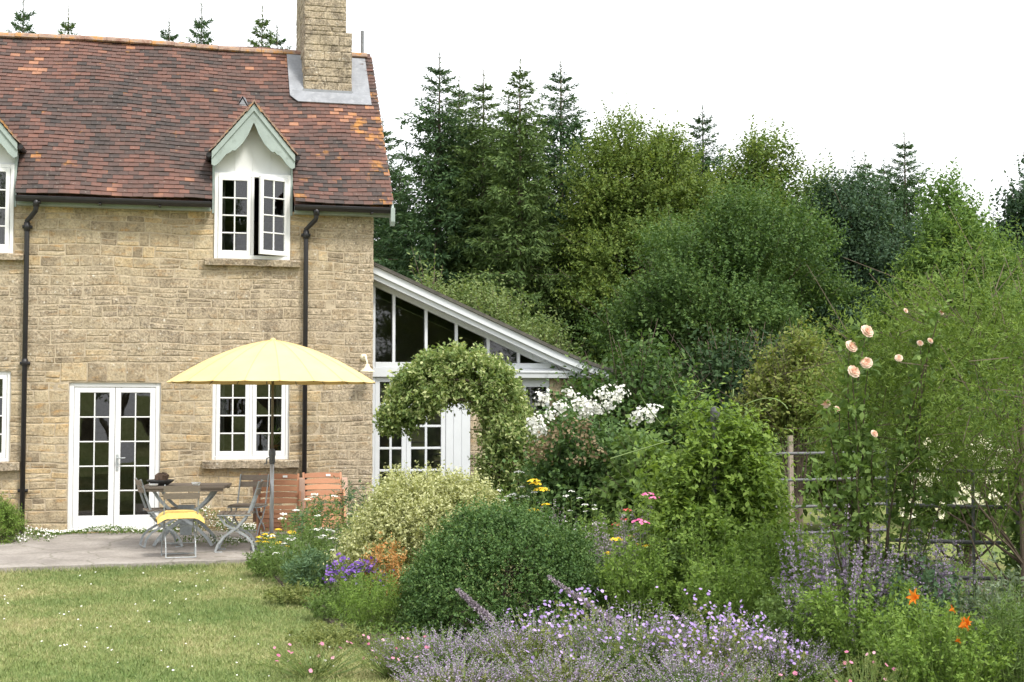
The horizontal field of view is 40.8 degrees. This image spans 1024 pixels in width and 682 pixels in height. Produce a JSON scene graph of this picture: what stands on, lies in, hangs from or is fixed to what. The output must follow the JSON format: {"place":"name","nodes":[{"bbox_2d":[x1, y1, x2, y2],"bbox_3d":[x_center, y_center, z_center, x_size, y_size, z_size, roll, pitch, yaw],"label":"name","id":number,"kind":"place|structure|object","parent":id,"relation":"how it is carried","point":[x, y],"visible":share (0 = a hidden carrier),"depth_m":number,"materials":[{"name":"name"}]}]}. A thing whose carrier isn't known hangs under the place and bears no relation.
{"place":"outdoors","nodes":[
{"label":"outdoors","id":0,"kind":"place"},
{"bbox_2d":[0,530,344,572],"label":"patio","id":1,"kind":"structure","parent":0,"point":[74,550],"depth_m":16.58,"materials":[{"name":"stone"}]},
{"bbox_2d":[0,491,45,544],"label":"rosemary bush","id":2,"kind":"object","parent":1,"relation":"on","point":[11,522],"visible":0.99,"depth_m":17.66,"materials":[{"name":"green plant"}]},
{"bbox_2d":[25,523,162,535],"bbox_3d":[-5.699,2.574,18.859,1.883,0.142,0.456,1,-3,-13],"label":"daisy mat","id":3,"kind":"object","parent":1,"relation":"on","point":[80,530],"visible":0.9,"depth_m":18.88,"materials":[{"name":"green plant"}]},
{"bbox_2d":[135,478,182,547],"bbox_3d":[-4.421,2.138,17.223,0.564,0.849,0.414,1,-3,-23],"label":"bistro chair","id":4,"kind":"object","parent":1,"relation":"on","point":[150,510],"visible":0.85,"depth_m":17.10,"materials":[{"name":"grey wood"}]},
{"bbox_2d":[161,484,199,557],"bbox_3d":[-3.854,2.078,16.004,0.414,0.849,0.564,1,-3,-17],"label":"bistro chair","id":5,"kind":"object","parent":1,"relation":"on","point":[194,488],"visible":0.8,"depth_m":15.81,"materials":[{"name":"grey wood"}]},
{"bbox_2d":[155,510,204,524],"bbox_3d":[-3.864,2.042,16.038,0.530,0.142,0.450,1,-3,-17],"label":"seat cushion","id":6,"kind":"object","parent":5,"relation":"on","point":[173,514],"visible":0.98,"depth_m":15.87,"materials":[{"name":"yellow fabric"}]},
{"bbox_2d":[139,483,231,546],"bbox_3d":[-4.120,2.195,17.434,1.040,0.753,0.840,0,-3,-5],"label":"bistro table","id":7,"kind":"object","parent":1,"relation":"on","point":[213,489],"visible":0.72,"depth_m":17.26,"materials":[{"name":"grey wood"}]},
{"bbox_2d":[166,505,282,533],"bbox_3d":[-3.966,2.473,19.140,1.700,0.369,0.709,1,-3,-13],"label":"daisy mat","id":8,"kind":"object","parent":1,"relation":"on","point":[251,526],"visible":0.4,"depth_m":19.23,"materials":[{"name":"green plant"}]},
{"bbox_2d":[214,479,263,552],"bbox_3d":[-3.297,2.112,16.690,0.564,0.849,0.414,0,-3,-5],"label":"bistro chair","id":9,"kind":"object","parent":1,"relation":"on","point":[248,513],"visible":0.97,"depth_m":16.52,"materials":[{"name":"grey wood"}]},
{"bbox_2d":[227,474,269,541],"bbox_3d":[-3.451,2.180,18.070,0.414,0.849,0.564,0,-3,6],"label":"bistro chair","id":10,"kind":"object","parent":1,"relation":"on","point":[250,484],"visible":0.79,"depth_m":18.23,"materials":[{"name":"grey wood"}]},
{"bbox_2d":[167,338,375,551],"bbox_3d":[-2.936,1.252,16.879,2.540,2.586,2.540,1,-3,-13],"label":"parasol","id":11,"kind":"object","parent":1,"relation":"on","point":[272,362],"visible":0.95,"depth_m":16.27,"materials":[{"name":"yellow fabric"}]},
{"bbox_2d":[253,473,304,538],"bbox_3d":[-3.111,2.202,18.393,0.687,0.852,0.370,0,-3,-9],"label":"folding teak chair","id":12,"kind":"object","parent":1,"relation":"on","point":[300,489],"visible":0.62,"depth_m":18.42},
{"bbox_2d":[299,472,348,533],"bbox_3d":[-2.570,2.221,18.790,0.687,0.852,0.370,1,-3,-16],"label":"folding teak chair","id":13,"kind":"object","parent":1,"relation":"on","point":[321,480],"visible":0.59,"depth_m":18.86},
{"bbox_2d":[0,561,402,681],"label":"lawn grass","id":14,"kind":"structure","parent":0,"point":[111,570],"depth_m":11.30,"materials":[{"name":"plant"}]},
{"bbox_2d":[0,477,1015,681],"bbox_3d":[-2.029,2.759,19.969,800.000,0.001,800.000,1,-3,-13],"label":"ground","id":15,"kind":"structure","parent":0,"point":[814,527],"depth_m":11.24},
{"bbox_2d":[6,0,36,33],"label":"spruce tree","id":16,"kind":"object","parent":15,"relation":"on","point":[23,18],"visible":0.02,"depth_m":35.87,"materials":[{"name":"green plant"}]},
{"bbox_2d":[0,0,395,534],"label":"stone cottage","id":17,"kind":"structure","parent":15,"relation":"on","point":[169,210],"depth_m":19.74,"materials":[{"name":"stone"}]},
{"bbox_2d":[0,371,19,470],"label":"window","id":18,"kind":"structure","parent":17,"relation":"in","point":[5,465],"depth_m":18.90,"materials":[{"name":"white paint"}]},
{"bbox_2d":[67,382,160,531],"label":"french doors","id":19,"kind":"structure","parent":17,"relation":"in","point":[74,521],"depth_m":19.21,"materials":[{"name":"white paint"}]},
{"bbox_2d":[202,384,298,468],"bbox_3d":[-3.717,1.133,19.650,1.350,1.363,0.228,1,-3,-13],"label":"window","id":20,"kind":"structure","parent":17,"relation":"in","point":[249,458],"depth_m":19.64,"materials":[{"name":"white paint"}]},
{"bbox_2d":[185,0,214,44],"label":"spruce tree","id":21,"kind":"object","parent":15,"relation":"on","point":[205,35],"visible":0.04,"depth_m":35.87,"materials":[{"name":"green plant"}]},
{"bbox_2d":[247,3,276,47],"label":"spruce tree","id":22,"kind":"object","parent":15,"relation":"on","point":[263,36],"visible":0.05,"depth_m":35.87,"materials":[{"name":"green plant"}]},
{"bbox_2d":[246,639,377,680],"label":"pink campion","id":23,"kind":"object","parent":15,"relation":"on","point":[324,667],"visible":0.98,"depth_m":9.08,"materials":[{"name":"green plant"}]},
{"bbox_2d":[328,475,368,535],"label":"sea holly","id":24,"kind":"object","parent":15,"relation":"on","point":[349,496],"visible":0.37,"depth_m":17.31,"materials":[{"name":"green plant"}]},
{"bbox_2d":[373,119,421,263],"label":"spruce tree","id":25,"kind":"object","parent":15,"relation":"on","point":[393,171],"visible":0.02,"depth_m":37.76,"materials":[{"name":"green plant"}]},
{"bbox_2d":[373,165,446,301],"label":"spruce tree","id":26,"kind":"object","parent":15,"relation":"on","point":[399,209],"visible":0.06,"depth_m":33.65,"materials":[{"name":"green plant"}]},
{"bbox_2d":[373,48,508,303],"bbox_3d":[-1.652,-1.431,32.734,6.241,11.162,6.207,1,-3,-13],"label":"spruce tree","id":27,"kind":"object","parent":15,"relation":"on","point":[430,235],"visible":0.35,"depth_m":32.50,"materials":[{"name":"green plant"}]},
{"bbox_2d":[416,76,479,267],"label":"spruce tree","id":28,"kind":"object","parent":15,"relation":"on","point":[457,104],"visible":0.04,"depth_m":36.85,"materials":[{"name":"green plant"}]},
{"bbox_2d":[372,262,612,505],"bbox_3d":[-0.604,0.921,22.117,3.710,4.005,3.070,1,-3,-13],"label":"conservatory","id":29,"kind":"object","parent":15,"relation":"on","point":[401,335],"visible":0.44,"depth_m":20.91,"materials":[{"name":"wood"}]},
{"bbox_2d":[375,377,405,492],"bbox_3d":[-1.812,1.608,20.534,0.469,2.135,0.045,1,-3,-13],"label":"glazed door","id":30,"kind":"structure","parent":29,"relation":"in","point":[377,379],"depth_m":20.51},
{"bbox_2d":[406,404,445,484],"bbox_3d":[-1.292,1.614,20.659,0.594,2.135,0.045,1,-3,-13],"label":"glazed door","id":31,"kind":"structure","parent":29,"relation":"in","point":[442,447],"depth_m":20.67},
{"bbox_2d":[400,262,595,361],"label":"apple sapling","id":32,"kind":"object","parent":15,"relation":"on","point":[473,298],"visible":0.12,"depth_m":24.86,"materials":[{"name":"green plant"}]},
{"bbox_2d":[425,66,573,342],"bbox_3d":[-0.600,-1.300,32.165,4.131,10.403,4.503,1,-3,-28],"label":"spruce tree","id":33,"kind":"object","parent":15,"relation":"on","point":[472,173],"visible":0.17,"depth_m":32.11,"materials":[{"name":"green plant"}]},
{"bbox_2d":[458,59,607,361],"bbox_3d":[0.210,-1.339,30.843,4.108,10.345,4.478,-2,-3,32],"label":"spruce tree","id":34,"kind":"object","parent":15,"relation":"on","point":[530,233],"visible":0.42,"depth_m":30.59,"materials":[{"name":"green plant"}]},
{"bbox_2d":[499,61,612,361],"bbox_3d":[1.155,-1.416,33.897,6.343,11.212,6.151,3,-4,-45],"label":"spruce tree","id":35,"kind":"object","parent":15,"relation":"on","point":[563,128],"visible":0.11,"depth_m":33.61,"materials":[{"name":"green plant"}]},
{"bbox_2d":[479,312,733,483],"bbox_3d":[1.796,1.340,21.068,3.895,3.556,3.552,-2,-3,33],"label":"hedge bush","id":36,"kind":"object","parent":15,"relation":"on","point":[634,379],"visible":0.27,"depth_m":20.52,"materials":[{"name":"green plant"}]},
{"bbox_2d":[537,92,729,366],"bbox_3d":[2.773,-1.165,31.109,4.774,9.048,4.111,1,-3,-13],"label":"hazel tree","id":37,"kind":"object","parent":15,"relation":"on","point":[606,208],"visible":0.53,"depth_m":30.56,"materials":[{"name":"green plant"}]},
{"bbox_2d":[273,532,1018,681],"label":"flower bed","id":38,"kind":"object","parent":15,"relation":"on","point":[328,621],"visible":0.07,"depth_m":11.15,"materials":[{"name":"soil"}]},
{"bbox_2d":[243,545,291,577],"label":"lawn edge herb","id":39,"kind":"object","parent":38,"relation":"on","point":[257,566],"visible":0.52,"depth_m":14.45,"materials":[{"name":"green plant"}]},
{"bbox_2d":[258,581,325,605],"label":"lawn edge herb","id":40,"kind":"object","parent":38,"relation":"on","point":[281,595],"visible":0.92,"depth_m":12.43,"materials":[{"name":"green plant"}]},
{"bbox_2d":[252,525,340,582],"bbox_3d":[-2.182,2.165,13.931,0.894,0.594,0.867,1,-3,-13],"label":"cow parsley","id":41,"kind":"object","parent":38,"relation":"on","point":[293,548],"visible":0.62,"depth_m":13.91,"materials":[{"name":"green plant"}]},
{"bbox_2d":[278,543,336,589],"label":"sea holly","id":42,"kind":"object","parent":38,"relation":"on","point":[308,562],"visible":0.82,"depth_m":12.90,"materials":[{"name":"green plant"}]},
{"bbox_2d":[287,493,343,552],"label":"sea holly","id":43,"kind":"object","parent":38,"relation":"on","point":[302,523],"visible":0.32,"depth_m":15.90,"materials":[{"name":"green plant"}]},
{"bbox_2d":[275,493,356,568],"bbox_3d":[-2.008,2.048,14.558,0.932,0.888,0.959,-2,-4,41],"label":"cow parsley","id":44,"kind":"object","parent":38,"relation":"on","point":[313,538],"visible":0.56,"depth_m":14.47,"materials":[{"name":"green plant"}]},
{"bbox_2d":[283,619,378,648],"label":"lawn edge herb","id":45,"kind":"object","parent":38,"relation":"on","point":[332,633],"visible":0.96,"depth_m":10.24,"materials":[{"name":"green plant"}]},
{"bbox_2d":[299,587,366,620],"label":"ferny plant","id":46,"kind":"object","parent":38,"relation":"on","point":[317,611],"visible":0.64,"depth_m":11.47,"materials":[{"name":"green plant"}]},
{"bbox_2d":[322,552,394,600],"bbox_3d":[-1.363,2.119,12.125,0.568,0.507,0.540,-1,-3,23],"label":"purple sage","id":47,"kind":"object","parent":38,"relation":"on","point":[355,569],"visible":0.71,"depth_m":12.06,"materials":[{"name":"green plant"}]},
{"bbox_2d":[327,567,408,631],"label":"ferny plant","id":48,"kind":"object","parent":38,"relation":"on","point":[365,609],"visible":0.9,"depth_m":10.85,"materials":[{"name":"green plant"}]},
{"bbox_2d":[360,530,407,606],"bbox_3d":[-1.108,2.017,12.106,0.447,0.709,0.504,1,-3,-13],"label":"rusty spurge","id":49,"kind":"object","parent":38,"relation":"on","point":[393,554],"visible":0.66,"depth_m":12.05,"materials":[{"name":"orange plant"}]},
{"bbox_2d":[348,631,438,677],"bbox_3d":[-0.781,2.073,9.119,0.603,0.305,0.571,-1,-3,12],"label":"pink campion","id":50,"kind":"object","parent":38,"relation":"on","point":[385,670],"visible":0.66,"depth_m":9.07,"materials":[{"name":"green plant"}]},
{"bbox_2d":[318,452,518,606],"bbox_3d":[-0.832,1.804,12.941,2.039,1.508,1.748,1,-3,-13],"label":"variegated bush","id":51,"kind":"object","parent":38,"relation":"on","point":[399,508],"visible":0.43,"depth_m":12.60,"materials":[{"name":"beige plant"}]},
{"bbox_2d":[368,625,506,676],"bbox_3d":[-0.470,2.055,9.120,0.974,0.341,0.994,1,-3,-13],"label":"catmint","id":52,"kind":"object","parent":38,"relation":"on","point":[439,653],"visible":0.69,"depth_m":9.01,"materials":[{"name":"purple plant"}]},
{"bbox_2d":[389,648,524,681],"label":"catmint","id":53,"kind":"object","parent":38,"relation":"on","point":[456,674],"visible":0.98,"depth_m":8.21,"materials":[{"name":"purple plant"}]},
{"bbox_2d":[370,337,545,567],"bbox_3d":[-0.528,1.332,15.425,2.066,2.726,1.180,0,-3,5],"label":"arch shrub","id":54,"kind":"object","parent":38,"relation":"on","point":[431,382],"visible":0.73,"depth_m":15.17,"materials":[{"name":"green plant"}]},
{"bbox_2d":[390,485,611,643],"bbox_3d":[-0.045,1.910,10.928,1.834,1.538,1.761,1,-3,-13],"label":"box bush","id":55,"kind":"object","parent":38,"relation":"on","point":[516,532],"visible":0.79,"depth_m":10.55,"materials":[{"name":"green plant"}]},
{"bbox_2d":[452,604,612,675],"bbox_3d":[0.117,1.996,9.117,1.046,0.458,1.089,1,-3,-13],"label":"catmint","id":56,"kind":"object","parent":38,"relation":"on","point":[511,644],"visible":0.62,"depth_m":9.01,"materials":[{"name":"purple plant"}]},
{"bbox_2d":[488,639,651,681],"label":"catmint","id":57,"kind":"object","parent":38,"relation":"on","point":[570,675],"visible":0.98,"depth_m":8.21,"materials":[{"name":"purple plant"}]},
{"bbox_2d":[485,377,681,557],"bbox_3d":[0.818,1.503,13.963,1.945,2.276,1.910,2,-3,-29],"label":"white rose","id":58,"kind":"object","parent":38,"relation":"on","point":[577,466],"visible":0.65,"depth_m":13.56,"materials":[{"name":"green plant"}]},
{"bbox_2d":[547,575,628,635],"bbox_3d":[0.528,1.937,9.603,0.572,0.620,0.095,0,-3,0],"label":"flower spike","id":59,"kind":"object","parent":38,"relation":"on","point":[575,595],"visible":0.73,"depth_m":9.59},
{"bbox_2d":[577,505,638,596],"bbox_3d":[0.790,1.901,12.025,0.726,0.932,0.746,1,-3,-13],"label":"border filler","id":60,"kind":"object","parent":38,"relation":"on","point":[611,531],"visible":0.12,"depth_m":12.07,"materials":[{"name":"green plant"}]},
{"bbox_2d":[544,599,713,680],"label":"catmint","id":61,"kind":"object","parent":38,"relation":"on","point":[616,630],"visible":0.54,"depth_m":8.92,"materials":[{"name":"purple plant"}]},
{"bbox_2d":[589,408,680,557],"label":"dark leaf bush","id":62,"kind":"object","parent":38,"relation":"on","point":[609,497],"visible":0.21,"depth_m":13.06,"materials":[{"name":"green plant"}]},
{"bbox_2d":[594,533,686,633],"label":"mint clump","id":63,"kind":"object","parent":38,"relation":"on","point":[650,578],"visible":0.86,"depth_m":10.58,"materials":[{"name":"green plant"}]},
{"bbox_2d":[506,585,779,681],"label":"cranesbill","id":64,"kind":"object","parent":38,"relation":"on","point":[576,614],"visible":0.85,"depth_m":8.60,"materials":[{"name":"purple plant"}]},
{"bbox_2d":[585,502,702,602],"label":"mauve spires","id":65,"kind":"object","parent":38,"relation":"on","point":[615,535],"visible":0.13,"depth_m":11.32,"materials":[{"name":"green plant"}]},
{"bbox_2d":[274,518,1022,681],"bbox_3d":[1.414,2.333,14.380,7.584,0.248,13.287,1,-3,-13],"label":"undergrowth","id":66,"kind":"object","parent":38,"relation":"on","point":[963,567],"visible":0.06,"depth_m":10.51,"materials":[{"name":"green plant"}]},
{"bbox_2d":[631,492,667,605],"bbox_3d":[1.081,1.751,10.830,0.328,1.112,0.324,-1,-3,16],"label":"pink phlox","id":67,"kind":"object","parent":38,"relation":"on","point":[642,520],"visible":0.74,"depth_m":10.84,"materials":[{"name":"green plant"}]},
{"bbox_2d":[634,516,702,629],"bbox_3d":[1.251,1.848,10.908,0.647,0.927,0.722,1,-3,-13],"label":"border filler","id":68,"kind":"object","parent":38,"relation":"on","point":[673,557],"visible":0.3,"depth_m":10.75,"materials":[{"name":"green plant"}]},
{"bbox_2d":[616,641,770,681],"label":"catmint","id":69,"kind":"object","parent":38,"relation":"on","point":[673,672],"visible":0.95,"depth_m":8.11,"materials":[{"name":"purple plant"}]},
{"bbox_2d":[657,500,760,627],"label":"mint clump","id":70,"kind":"object","parent":38,"relation":"on","point":[717,545],"visible":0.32,"depth_m":10.71,"materials":[{"name":"green plant"}]},
{"bbox_2d":[638,605,786,677],"bbox_3d":[1.295,1.954,8.823,0.985,0.512,0.998,1,-3,-13],"label":"catmint","id":71,"kind":"object","parent":38,"relation":"on","point":[724,642],"visible":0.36,"depth_m":8.76,"materials":[{"name":"purple plant"}]},
{"bbox_2d":[610,370,826,624],"bbox_3d":[1.761,1.475,11.468,1.863,2.462,1.834,-1,-3,23],"label":"hop bine","id":72,"kind":"object","parent":38,"relation":"on","point":[742,488],"visible":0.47,"depth_m":11.24,"materials":[{"name":"green plant"}]},
{"bbox_2d":[672,542,786,649],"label":"golden leaf plant","id":73,"kind":"object","parent":38,"relation":"on","point":[738,590],"visible":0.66,"depth_m":9.82,"materials":[{"name":"green plant"}]},
{"bbox_2d":[652,605,816,681],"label":"cranesbill","id":74,"kind":"object","parent":38,"relation":"on","point":[742,649],"visible":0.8,"depth_m":8.44,"materials":[{"name":"purple plant"}]},
{"bbox_2d":[712,662,804,681],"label":"pink campion","id":75,"kind":"object","parent":38,"relation":"on","point":[768,672],"visible":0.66,"depth_m":8.11,"materials":[{"name":"green plant"}]},
{"bbox_2d":[719,509,816,627],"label":"mint clump","id":76,"kind":"object","parent":38,"relation":"on","point":[769,557],"visible":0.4,"depth_m":10.39,"materials":[{"name":"green plant"}]},
{"bbox_2d":[718,627,847,681],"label":"catmint","id":77,"kind":"object","parent":38,"relation":"on","point":[812,663],"visible":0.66,"depth_m":8.51,"materials":[{"name":"purple plant"}]},
{"bbox_2d":[749,575,849,671],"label":"oregano clump","id":78,"kind":"object","parent":38,"relation":"on","point":[779,617],"visible":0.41,"depth_m":9.15,"materials":[{"name":"green plant"}]},
{"bbox_2d":[768,448,887,560],"bbox_3d":[2.893,1.766,13.546,1.873,1.450,0.030,1,-3,-19],"label":"iron fence","id":79,"kind":"object","parent":38,"relation":"on","point":[813,479],"visible":0.1,"depth_m":13.57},
{"bbox_2d":[770,504,898,671],"bbox_3d":[2.200,1.660,9.284,0.918,1.143,0.879,1,-3,-13],"label":"russian sage","id":80,"kind":"object","parent":38,"relation":"on","point":[845,562],"visible":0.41,"depth_m":9.19,"materials":[{"name":"purple plant"}]},
{"bbox_2d":[791,523,882,619],"bbox_3d":[2.522,1.854,10.732,0.770,0.900,0.670,0,-3,5],"label":"border filler","id":81,"kind":"object","parent":38,"relation":"on","point":[813,562],"visible":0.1,"depth_m":10.70,"materials":[{"name":"green plant"}]},
{"bbox_2d":[783,565,938,681],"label":"oregano clump","id":82,"kind":"object","parent":38,"relation":"on","point":[841,638],"visible":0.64,"depth_m":8.79,"materials":[{"name":"green plant"}]},
{"bbox_2d":[814,649,908,681],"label":"pink campion","id":83,"kind":"object","parent":38,"relation":"on","point":[866,666],"visible":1,"depth_m":7.96,"materials":[{"name":"green plant"}]},
{"bbox_2d":[799,295,967,634],"bbox_3d":[2.396,0.983,9.370,1.236,2.527,1.198,1,-3,-13],"label":"peach rose","id":84,"kind":"object","parent":38,"relation":"on","point":[850,459],"visible":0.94,"depth_m":9.19,"materials":[{"name":"green plant"}]},
{"bbox_2d":[751,204,1023,602],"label":"feathery shrub","id":85,"kind":"object","parent":38,"relation":"on","point":[963,447],"visible":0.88,"depth_m":9.56,"materials":[{"name":"green plant"}]},
{"bbox_2d":[862,553,983,666],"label":"sedum clump","id":86,"kind":"object","parent":38,"relation":"on","point":[926,578],"visible":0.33,"depth_m":9.03,"materials":[{"name":"green plant"}]},
{"bbox_2d":[875,518,995,665],"bbox_3d":[2.854,1.707,9.258,0.824,1.046,0.774,1,-3,-13],"label":"russian sage","id":87,"kind":"object","parent":38,"relation":"on","point":[939,565],"visible":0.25,"depth_m":9.23,"materials":[{"name":"purple plant"}]},
{"bbox_2d":[858,597,1017,681],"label":"oregano clump","id":88,"kind":"object","parent":38,"relation":"on","point":[967,652],"visible":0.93,"depth_m":8.09,"materials":[{"name":"green plant"}]},
{"bbox_2d":[885,461,1014,630],"bbox_3d":[3.384,1.605,10.095,1.236,1.430,0.030,-1,-3,14],"label":"iron fence","id":89,"kind":"object","parent":38,"relation":"on","point":[976,542],"visible":0.27,"depth_m":10.11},
{"bbox_2d":[906,588,1000,681],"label":"orange lily","id":90,"kind":"object","parent":38,"relation":"on","point":[914,597],"visible":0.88,"depth_m":7.99,"materials":[{"name":"green plant"}]},
{"bbox_2d":[956,551,1023,680],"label":"sedum clump","id":91,"kind":"object","parent":38,"relation":"on","point":[993,594],"visible":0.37,"depth_m":8.80,"materials":[{"name":"green plant"}]},
{"bbox_2d":[966,579,1023,681],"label":"oregano clump","id":92,"kind":"object","parent":38,"relation":"on","point":[1018,669],"visible":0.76,"depth_m":8.18,"materials":[{"name":"green plant"}]},
{"bbox_2d":[990,449,1022,646],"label":"ivy post","id":93,"kind":"object","parent":38,"relation":"on","point":[1010,530],"visible":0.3,"depth_m":9.89,"materials":[{"name":"plant"}]},
{"bbox_2d":[678,100,741,198],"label":"spruce tree","id":94,"kind":"object","parent":15,"relation":"on","point":[703,130],"visible":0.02,"depth_m":36.81,"materials":[{"name":"green plant"}]},
{"bbox_2d":[559,163,869,431],"bbox_3d":[3.756,-0.124,26.013,6.343,6.528,5.506,1,-3,-13],"label":"rounded tree","id":95,"kind":"object","parent":15,"relation":"on","point":[742,295],"visible":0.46,"depth_m":25.18,"materials":[{"name":"green plant"}]},
{"bbox_2d":[626,312,843,498],"bbox_3d":[3.430,1.368,21.879,3.611,3.672,3.595,1,-3,-13],"label":"hedge bush","id":96,"kind":"object","parent":15,"relation":"on","point":[741,363],"visible":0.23,"depth_m":21.71,"materials":[{"name":"green plant"}]},
{"bbox_2d":[695,113,856,349],"bbox_3d":[6.410,-1.115,34.047,5.110,9.238,4.859,1,-3,-13],"label":"airy tree","id":97,"kind":"object","parent":15,"relation":"on","point":[757,155],"visible":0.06,"depth_m":33.91,"materials":[{"name":"green plant"}]},
{"bbox_2d":[719,308,846,545],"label":"yellowish tree","id":98,"kind":"object","parent":15,"relation":"on","point":[764,385],"visible":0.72,"depth_m":16.82,"materials":[{"name":"green plant"}]},
{"bbox_2d":[762,386,914,530],"bbox_3d":[4.725,1.568,19.775,2.989,2.368,3.118,-1,-3,27],"label":"hedge bush","id":99,"kind":"object","parent":15,"relation":"on","point":[813,493],"visible":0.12,"depth_m":19.50,"materials":[{"name":"green plant"}]},
{"bbox_2d":[785,148,930,484],"bbox_3d":[8.768,-0.588,33.068,4.960,8.209,4.864,1,-3,-13],"label":"ash tree","id":100,"kind":"object","parent":15,"relation":"on","point":[857,203],"visible":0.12,"depth_m":32.54,"materials":[{"name":"green plant"}]},
{"bbox_2d":[876,130,933,256],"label":"spruce tree","id":101,"kind":"object","parent":15,"relation":"on","point":[903,191],"visible":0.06,"depth_m":36.74,"materials":[{"name":"green plant"}]},
{"bbox_2d":[861,156,1023,482],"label":"tree","id":102,"kind":"object","parent":15,"relation":"on","point":[936,227],"visible":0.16,"depth_m":26.69,"materials":[{"name":"green plant"}]},
{"bbox_2d":[873,419,1015,567],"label":"cream flowered bush","id":103,"kind":"object","parent":15,"relation":"on","point":[950,521],"visible":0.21,"depth_m":15.06,"materials":[{"name":"green plant"}]},
{"bbox_2d":[909,357,1021,522],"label":"hedge bush","id":104,"kind":"object","parent":15,"relation":"on","point":[997,396],"visible":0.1,"depth_m":20.67,"materials":[{"name":"green plant"}]},
{"bbox_2d":[981,147,1023,279],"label":"dark oak tree","id":105,"kind":"object","parent":15,"relation":"on","point":[1014,206],"visible":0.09,"depth_m":33.80,"materials":[{"name":"green plant"}]},
{"bbox_2d":[0,0,1023,242],"label":"sky","id":106,"kind":"structure","parent":0,"point":[851,75],"materials":[{"name":"white"}]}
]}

